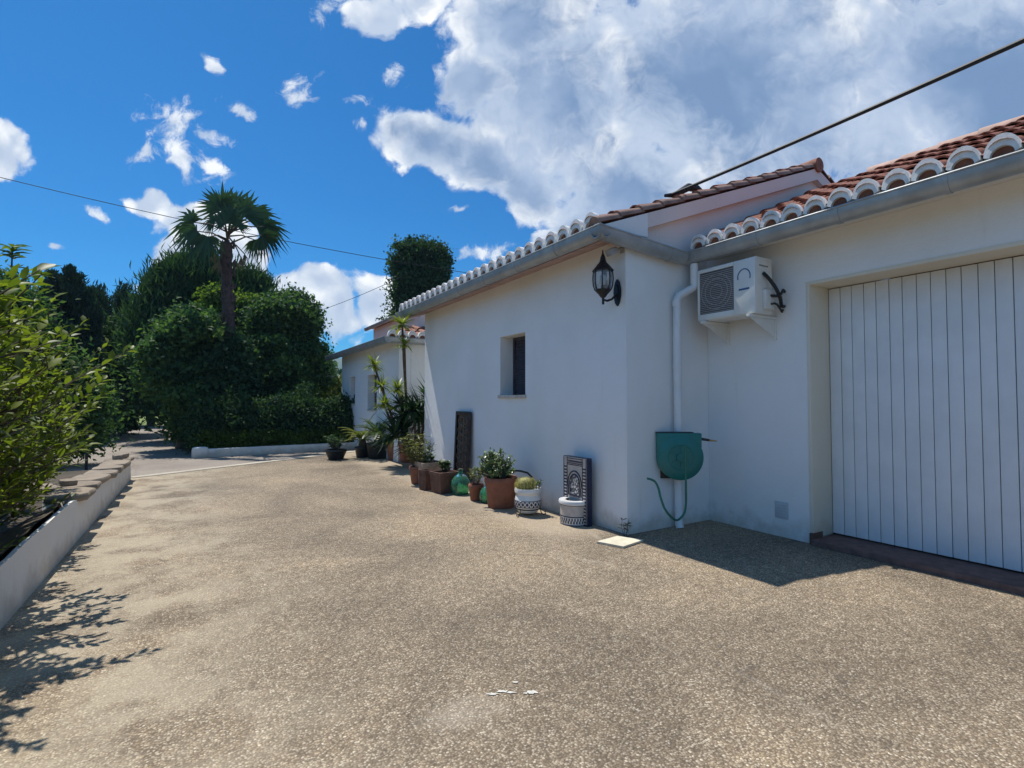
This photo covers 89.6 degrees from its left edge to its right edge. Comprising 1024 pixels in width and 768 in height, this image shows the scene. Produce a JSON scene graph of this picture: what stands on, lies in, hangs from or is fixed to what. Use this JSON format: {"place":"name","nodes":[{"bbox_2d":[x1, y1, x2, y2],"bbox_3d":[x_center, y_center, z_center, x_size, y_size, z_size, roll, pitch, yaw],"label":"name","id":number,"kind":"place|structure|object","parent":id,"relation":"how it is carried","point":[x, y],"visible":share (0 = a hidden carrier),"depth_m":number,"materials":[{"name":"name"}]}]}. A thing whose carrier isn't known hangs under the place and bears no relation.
{"place":"outdoors","nodes":[
{"label":"outdoors","id":0,"kind":"place"},
{"bbox_2d":[137,416,166,424],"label":"lawn","id":1,"kind":"structure","parent":0,"point":[140,419],"depth_m":36.20,"materials":[{"name":"green plant"}]},
{"bbox_2d":[35,426,354,475],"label":"road","id":2,"kind":"structure","parent":0,"point":[150,452],"depth_m":13.56,"materials":[{"name":"concrete"}]},
{"bbox_2d":[85,424,88,469],"bbox_3d":[-8.942,1.362,10.844,0.068,1.043,0.065,1,-2,-31],"label":"fence post","id":3,"kind":"object","parent":2,"relation":"on","point":[86,457],"visible":0.48,"depth_m":10.83,"materials":[{"name":"brown wood"}]},
{"bbox_2d":[131,451,354,477],"bbox_3d":[-5.803,1.901,12.722,0.220,0.042,6.386,-1,-2,29],"label":"kerb strip","id":4,"kind":"object","parent":2,"relation":"on","point":[139,476],"visible":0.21,"depth_m":11.52,"materials":[{"name":"concrete"}]},
{"bbox_2d":[0,177,466,272],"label":"telephone wire","id":5,"kind":"object","parent":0,"point":[222,228],"visible":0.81,"depth_m":18.39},
{"bbox_2d":[333,358,341,375],"bbox_3d":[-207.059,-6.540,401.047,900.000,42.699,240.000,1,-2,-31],"label":"hill","id":6,"kind":"structure","parent":0,"point":[339,361],"depth_m":422.08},
{"bbox_2d":[323,277,400,309],"bbox_3d":[-8.119,-4.272,25.615,8.438,0.831,0.024,-1,-2,40],"label":"telephone wire","id":7,"kind":"object","parent":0,"point":[366,292],"visible":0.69,"depth_m":24.55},
{"bbox_2d":[0,452,1023,767],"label":"driveway","id":8,"kind":"structure","parent":0,"point":[350,610],"depth_m":3.18,"materials":[{"name":"beige concrete"}]},
{"bbox_2d":[324,434,346,459],"bbox_3d":[-4.494,1.587,13.034,0.611,0.629,0.595,-1,-2,21],"label":"potted shrublet","id":9,"kind":"object","parent":8,"relation":"on","point":[337,452],"visible":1,"depth_m":12.91,"materials":[{"name":"black plastic"}]},
{"bbox_2d":[337,413,382,457],"bbox_3d":[-3.898,1.323,13.460,1.313,1.182,1.332,-1,-2,28],"label":"potted cycad","id":10,"kind":"object","parent":8,"relation":"on","point":[361,450],"visible":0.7,"depth_m":13.35,"materials":[{"name":"green plant"}]},
{"bbox_2d":[347,418,387,458],"bbox_3d":[-3.460,1.330,13.341,1.520,1.161,1.337,-2,-2,43],"label":"potted cycad","id":11,"kind":"object","parent":8,"relation":"on","point":[373,451],"visible":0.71,"depth_m":13.06,"materials":[{"name":"black plastic"}]},
{"bbox_2d":[362,353,394,460],"bbox_3d":[-3.048,0.535,11.852,1.009,2.658,2.497,0,-2,-9],"label":"potted yucca","id":12,"kind":"object","parent":8,"relation":"on","point":[381,383],"visible":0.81,"depth_m":11.56,"materials":[{"name":"plant"}]},
{"bbox_2d":[370,372,424,460],"bbox_3d":[-2.108,0.800,11.627,2.234,2.154,1.970,1,-2,-31],"label":"agave clump","id":13,"kind":"object","parent":8,"relation":"on","point":[415,409],"visible":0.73,"depth_m":11.38,"materials":[{"name":"green plant"}]},
{"bbox_2d":[387,306,417,462],"bbox_3d":[-2.460,0.154,11.364,0.812,3.391,2.651,0,-2,-13],"label":"potted yucca","id":14,"kind":"object","parent":8,"relation":"on","point":[398,389],"visible":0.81,"depth_m":10.82,"materials":[{"name":"plant"}]},
{"bbox_2d":[398,432,435,483],"bbox_3d":[-1.703,1.323,9.265,0.706,0.924,0.678,0,-2,-4],"label":"potted shrublet","id":15,"kind":"object","parent":8,"relation":"on","point":[413,468],"visible":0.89,"depth_m":9.18,"materials":[{"name":"plant"}]},
{"bbox_2d":[418,469,432,490],"bbox_3d":[-1.441,1.601,8.625,0.175,0.330,0.175,-1,-2,39],"label":"clay block","id":16,"kind":"object","parent":8,"relation":"on","point":[424,481],"depth_m":8.56,"materials":[{"name":"brown ceramic"}]},
{"bbox_2d":[414,452,442,479],"bbox_3d":[-1.480,1.492,9.182,0.412,0.581,0.371,1,-2,-35],"label":"square planter","id":17,"kind":"object","parent":8,"relation":"on","point":[432,464],"visible":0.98,"depth_m":9.09,"materials":[{"name":"ceramic"}]},
{"bbox_2d":[429,460,457,493],"bbox_3d":[-1.101,1.494,8.384,0.371,0.527,0.350,1,-2,-39],"label":"square planter","id":18,"kind":"object","parent":8,"relation":"on","point":[440,480],"visible":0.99,"depth_m":8.27,"materials":[{"name":"brown ceramic"}]},
{"bbox_2d":[451,468,469,494],"bbox_3d":[-0.820,1.549,8.210,0.310,0.408,0.310,1,-2,-31],"label":"glass demijohn","id":19,"kind":"object","parent":8,"relation":"on","point":[460,481],"visible":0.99,"depth_m":8.10,"materials":[{"name":"green glass"}]},
{"bbox_2d":[453,411,471,478],"bbox_3d":[-0.891,1.136,9.194,0.096,1.295,0.576,1,-2,-31],"label":"iron panel","id":20,"kind":"object","parent":8,"relation":"on","point":[462,441],"visible":0.81,"depth_m":9.18,"materials":[{"name":"brown metal"}]},
{"bbox_2d":[467,468,483,500],"bbox_3d":[-0.540,1.490,7.706,0.260,0.494,0.300,0,-2,8],"label":"potted seedling","id":21,"kind":"object","parent":8,"relation":"on","point":[475,488],"visible":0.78,"depth_m":7.63,"materials":[{"name":"ceramic"}]},
{"bbox_2d":[479,485,486,502],"bbox_3d":[-0.366,1.581,7.547,0.230,0.302,0.230,1,-2,-31],"label":"glass demijohn","id":22,"kind":"object","parent":8,"relation":"on","point":[482,496],"visible":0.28,"depth_m":7.46,"materials":[{"name":"green glass"}]},
{"bbox_2d":[472,447,517,508],"bbox_3d":[-0.227,1.303,7.229,0.618,0.840,0.640,1,-2,-31],"label":"potted jade plant","id":23,"kind":"object","parent":8,"relation":"on","point":[499,479],"visible":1,"depth_m":7.11,"materials":[{"name":"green plant"}]},
{"bbox_2d":[487,681,537,694],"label":"paint marks","id":24,"kind":"object","parent":8,"relation":"on","point":[530,692],"visible":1,"depth_m":2.64},
{"bbox_2d":[514,470,533,480],"bbox_3d":[0.160,1.494,7.506,0.150,0.496,0.901,1,-2,-31],"label":"bent hose","id":25,"kind":"object","parent":8,"relation":"on","point":[529,474],"visible":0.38,"depth_m":7.33,"materials":[{"name":"black rubber"}]},
{"bbox_2d":[515,507,545,516],"bbox_3d":[0.173,1.662,6.781,0.412,0.090,0.402,1,-2,-31],"label":"pot stand","id":26,"kind":"object","parent":8,"relation":"on","point":[528,510],"visible":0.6,"depth_m":6.63,"materials":[{"name":"metal"}]},
{"bbox_2d":[514,476,543,513],"bbox_3d":[0.207,1.444,6.767,0.364,0.470,0.361,1,-2,-31],"label":"cactus pot","id":27,"kind":"object","parent":26,"relation":"on","point":[527,492],"visible":1,"depth_m":6.65,"materials":[{"name":"white ceramic"}]},
{"bbox_2d":[559,455,591,526],"bbox_3d":[0.715,1.291,6.258,0.275,0.803,0.463,1,-2,-31],"label":"tile fountain","id":28,"kind":"object","parent":8,"relation":"on","point":[575,501],"visible":1,"depth_m":6.15,"materials":[{"name":"white ceramic"}]},
{"bbox_2d":[597,536,642,547],"bbox_3d":[1.135,1.654,5.415,0.404,0.020,0.298,2,-2,-43],"label":"paving tile","id":29,"kind":"object","parent":8,"relation":"on","point":[620,541],"visible":1,"depth_m":5.38,"materials":[{"name":"white stone"}]},
{"bbox_2d":[617,517,631,536],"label":"weed","id":30,"kind":"object","parent":8,"relation":"on","point":[627,524],"visible":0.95,"depth_m":5.68,"materials":[{"name":"green plant"}]},
{"bbox_2d":[0,425,1023,572],"bbox_3d":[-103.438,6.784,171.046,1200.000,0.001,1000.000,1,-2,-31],"label":"ground","id":31,"kind":"structure","parent":0,"point":[37,525],"depth_m":5.86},
{"bbox_2d":[0,470,88,554],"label":"planting bed","id":32,"kind":"object","parent":31,"relation":"on","point":[18,529],"visible":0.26,"depth_m":5.09,"materials":[{"name":"soil"}]},
{"bbox_2d":[0,243,32,500],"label":"young tree","id":33,"kind":"object","parent":32,"relation":"on","point":[11,255],"visible":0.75,"depth_m":6.16,"materials":[{"name":"green plant"}]},
{"bbox_2d":[25,483,56,493],"bbox_3d":[-6.386,1.380,6.742,0.478,0.066,0.684,-1,-2,31],"label":"flat stone","id":34,"kind":"object","parent":32,"relation":"on","point":[49,489],"visible":0.24,"depth_m":6.86,"materials":[{"name":"beige stone"}]},
{"bbox_2d":[0,255,138,549],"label":"leafy shrub","id":35,"kind":"object","parent":32,"relation":"on","point":[25,425],"visible":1,"depth_m":3.64,"materials":[{"name":"green plant"}]},
{"bbox_2d":[0,453,133,629],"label":"garden wall","id":36,"kind":"structure","parent":31,"relation":"on","point":[28,566],"depth_m":4.97,"materials":[{"name":"white paint"}]},
{"bbox_2d":[0,257,136,463],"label":"broadleaf tree","id":37,"kind":"object","parent":31,"relation":"on","point":[101,417],"visible":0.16,"depth_m":11.50,"materials":[{"name":"green plant"}]},
{"bbox_2d":[36,263,106,385],"bbox_3d":[-15.953,-1.048,18.447,2.440,6.532,2.464,1,-2,-31],"label":"conifer","id":38,"kind":"object","parent":31,"relation":"on","point":[71,281],"visible":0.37,"depth_m":18.36,"materials":[{"name":"green plant"}]},
{"bbox_2d":[90,280,120,435],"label":"conifer","id":39,"kind":"object","parent":31,"relation":"on","point":[102,295],"visible":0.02,"depth_m":21.14,"materials":[{"name":"green plant"}]},
{"bbox_2d":[92,310,155,437],"bbox_3d":[-16.231,-0.473,20.796,4.918,5.526,7.919,1,-2,-31],"label":"broadleaf tree","id":40,"kind":"object","parent":31,"relation":"on","point":[118,378],"visible":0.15,"depth_m":20.15,"materials":[{"name":"green plant"}]},
{"bbox_2d":[108,278,143,433],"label":"conifer","id":41,"kind":"object","parent":31,"relation":"on","point":[117,295],"visible":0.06,"depth_m":22.85,"materials":[{"name":"green plant"}]},
{"bbox_2d":[139,409,157,426],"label":"broadleaf tree","id":42,"kind":"object","parent":31,"relation":"on","point":[149,424],"depth_m":29.35,"materials":[{"name":"green plant"}]},
{"bbox_2d":[117,296,236,448],"bbox_3d":[-10.170,-0.343,15.905,3.010,4.966,3.651,1,-2,-31],"label":"broadleaf tree","id":43,"kind":"object","parent":31,"relation":"on","point":[172,367],"visible":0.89,"depth_m":15.04,"materials":[{"name":"green plant"}]},
{"bbox_2d":[93,234,284,438],"bbox_3d":[-12.405,-1.912,20.413,6.470,8.396,4.715,1,-2,-31],"label":"pine tree","id":44,"kind":"object","parent":31,"relation":"on","point":[168,279],"visible":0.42,"depth_m":19.44,"materials":[{"name":"green plant"}]},
{"bbox_2d":[191,281,260,335],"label":"broadleaf tree","id":45,"kind":"object","parent":31,"relation":"on","point":[213,295],"visible":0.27,"depth_m":18.48,"materials":[{"name":"green plant"}]},
{"bbox_2d":[162,181,290,338],"bbox_3d":[-9.048,-2.214,16.352,3.834,8.433,1.853,0,-2,-8],"label":"fan palm","id":46,"kind":"object","parent":31,"relation":"on","point":[234,208],"visible":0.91,"depth_m":16.13,"materials":[{"name":"green plant"}]},
{"bbox_2d":[115,300,338,437],"bbox_3d":[-10.977,-0.605,20.844,8.001,5.793,5.484,1,-2,-31],"label":"broadleaf tree","id":47,"kind":"object","parent":31,"relation":"on","point":[148,403],"depth_m":18.62,"materials":[{"name":"green plant"}]},
{"bbox_2d":[198,325,275,401],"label":"ivy column","id":48,"kind":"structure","parent":31,"relation":"on","point":[236,352],"depth_m":15.91,"materials":[{"name":"green plant"}]},
{"bbox_2d":[173,377,354,453],"bbox_3d":[-6.163,0.924,16.131,7.404,2.250,2.258,1,-2,-31],"label":"hedge","id":49,"kind":"object","parent":31,"relation":"on","point":[232,412],"visible":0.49,"depth_m":15.06,"materials":[{"name":"green plant"}]},
{"bbox_2d":[183,422,353,448],"bbox_3d":[-6.640,1.484,15.115,5.055,0.708,1.051,1,-2,-31],"label":"ground ivy","id":50,"kind":"object","parent":31,"relation":"on","point":[228,440],"visible":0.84,"depth_m":14.64,"materials":[{"name":"green plant"}]},
{"bbox_2d":[191,442,354,457],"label":"kerb wall","id":51,"kind":"structure","parent":31,"relation":"on","point":[201,452],"depth_m":14.32,"materials":[{"name":"white paint"}]},
{"bbox_2d":[235,276,339,399],"bbox_3d":[-7.885,-0.924,18.571,4.055,6.290,4.076,1,-2,-31],"label":"broadleaf tree","id":52,"kind":"object","parent":31,"relation":"on","point":[286,326],"visible":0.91,"depth_m":18.01,"materials":[{"name":"green plant"}]},
{"bbox_2d":[315,375,341,399],"bbox_3d":[-6.647,0.880,19.313,2.018,2.697,1.964,0,-2,8],"label":"flowering shrub","id":53,"kind":"object","parent":31,"relation":"on","point":[333,389],"visible":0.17,"depth_m":18.91,"materials":[{"name":"green plant"}]},
{"bbox_2d":[328,350,336,376],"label":"broadleaf tree","id":54,"kind":"object","parent":31,"relation":"on","point":[334,365],"depth_m":24.91,"materials":[{"name":"green plant"}]},
{"bbox_2d":[334,368,341,379],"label":"distant woods","id":55,"kind":"object","parent":31,"relation":"on","point":[339,372],"depth_m":74.72,"materials":[{"name":"green plant"}]},
{"bbox_2d":[375,233,456,321],"bbox_3d":[-4.963,-2.801,27.508,4.757,10.603,4.600,1,-2,-31],"label":"topiary tree","id":56,"kind":"object","parent":31,"relation":"on","point":[413,281],"visible":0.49,"depth_m":26.67,"materials":[{"name":"green plant"}]},
{"bbox_2d":[325,115,1023,595],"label":"house","id":57,"kind":"structure","parent":31,"relation":"on","point":[871,393],"depth_m":5.64,"materials":[{"name":"white paint"}]},
{"bbox_2d":[367,375,376,411],"bbox_3d":[-3.801,0.253,14.410,0.260,1.020,0.940,1,-2,-31],"label":"window","id":58,"kind":"structure","parent":57,"relation":"in","point":[375,400],"depth_m":14.79,"materials":[{"name":"glass"}]},
{"bbox_2d":[498,336,525,397],"bbox_3d":[0.113,-0.267,7.979,0.325,0.973,0.800,1,-2,-31],"label":"window","id":59,"kind":"structure","parent":57,"relation":"in","point":[519,342],"depth_m":8.19,"materials":[{"name":"glass"}]},
{"bbox_2d":[592,250,621,305],"bbox_3d":[1.070,-1.202,5.835,0.350,0.622,0.244,1,-2,-31],"label":"wall lantern","id":60,"kind":"object","parent":57,"relation":"attached to","point":[603,275],"depth_m":5.75,"materials":[{"name":"black metal"}]},
{"bbox_2d":[605,247,624,256],"bbox_3d":[1.164,-1.506,5.811,0.226,0.150,0.100,1,-2,-31],"label":"security light","id":61,"kind":"object","parent":57,"relation":"attached to","point":[611,251],"visible":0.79,"depth_m":5.76,"materials":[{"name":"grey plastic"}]},
{"bbox_2d":[647,432,716,520],"bbox_3d":[1.846,1.036,5.939,0.930,0.963,0.466,1,-2,-26],"label":"hose reel","id":62,"kind":"object","parent":57,"relation":"attached to","point":[679,455],"visible":0.98,"depth_m":5.90,"materials":[{"name":"green plastic"}]},
{"bbox_2d":[664,183,701,197],"bbox_3d":[2.221,-2.459,6.615,0.761,0.284,0.099,1,-2,-34],"label":"cable anchor","id":63,"kind":"object","parent":57,"relation":"on","point":[692,189],"visible":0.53,"depth_m":6.58,"materials":[{"name":"grey metal"}]},
{"bbox_2d":[697,256,785,344],"bbox_3d":[2.597,-0.923,5.855,0.490,0.874,0.879,1,-2,-31],"label":"air conditioner","id":64,"kind":"object","parent":57,"relation":"attached to","point":[736,290],"visible":1,"depth_m":5.70,"materials":[{"name":"beige metal"}]},
{"bbox_2d":[672,37,1023,194],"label":"overhead cable","id":65,"kind":"object","parent":57,"relation":"attached to","point":[939,78],"visible":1,"depth_m":4.33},
{"bbox_2d":[829,256,1023,571],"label":"garage door","id":66,"kind":"structure","parent":57,"relation":"in","point":[927,369],"depth_m":4.80,"materials":[{"name":"white paint"}]},
{"bbox_2d":[0,0,1023,357],"label":"sky","id":67,"kind":"structure","parent":0,"point":[488,128],"materials":[{"name":"blue"}]}
]}

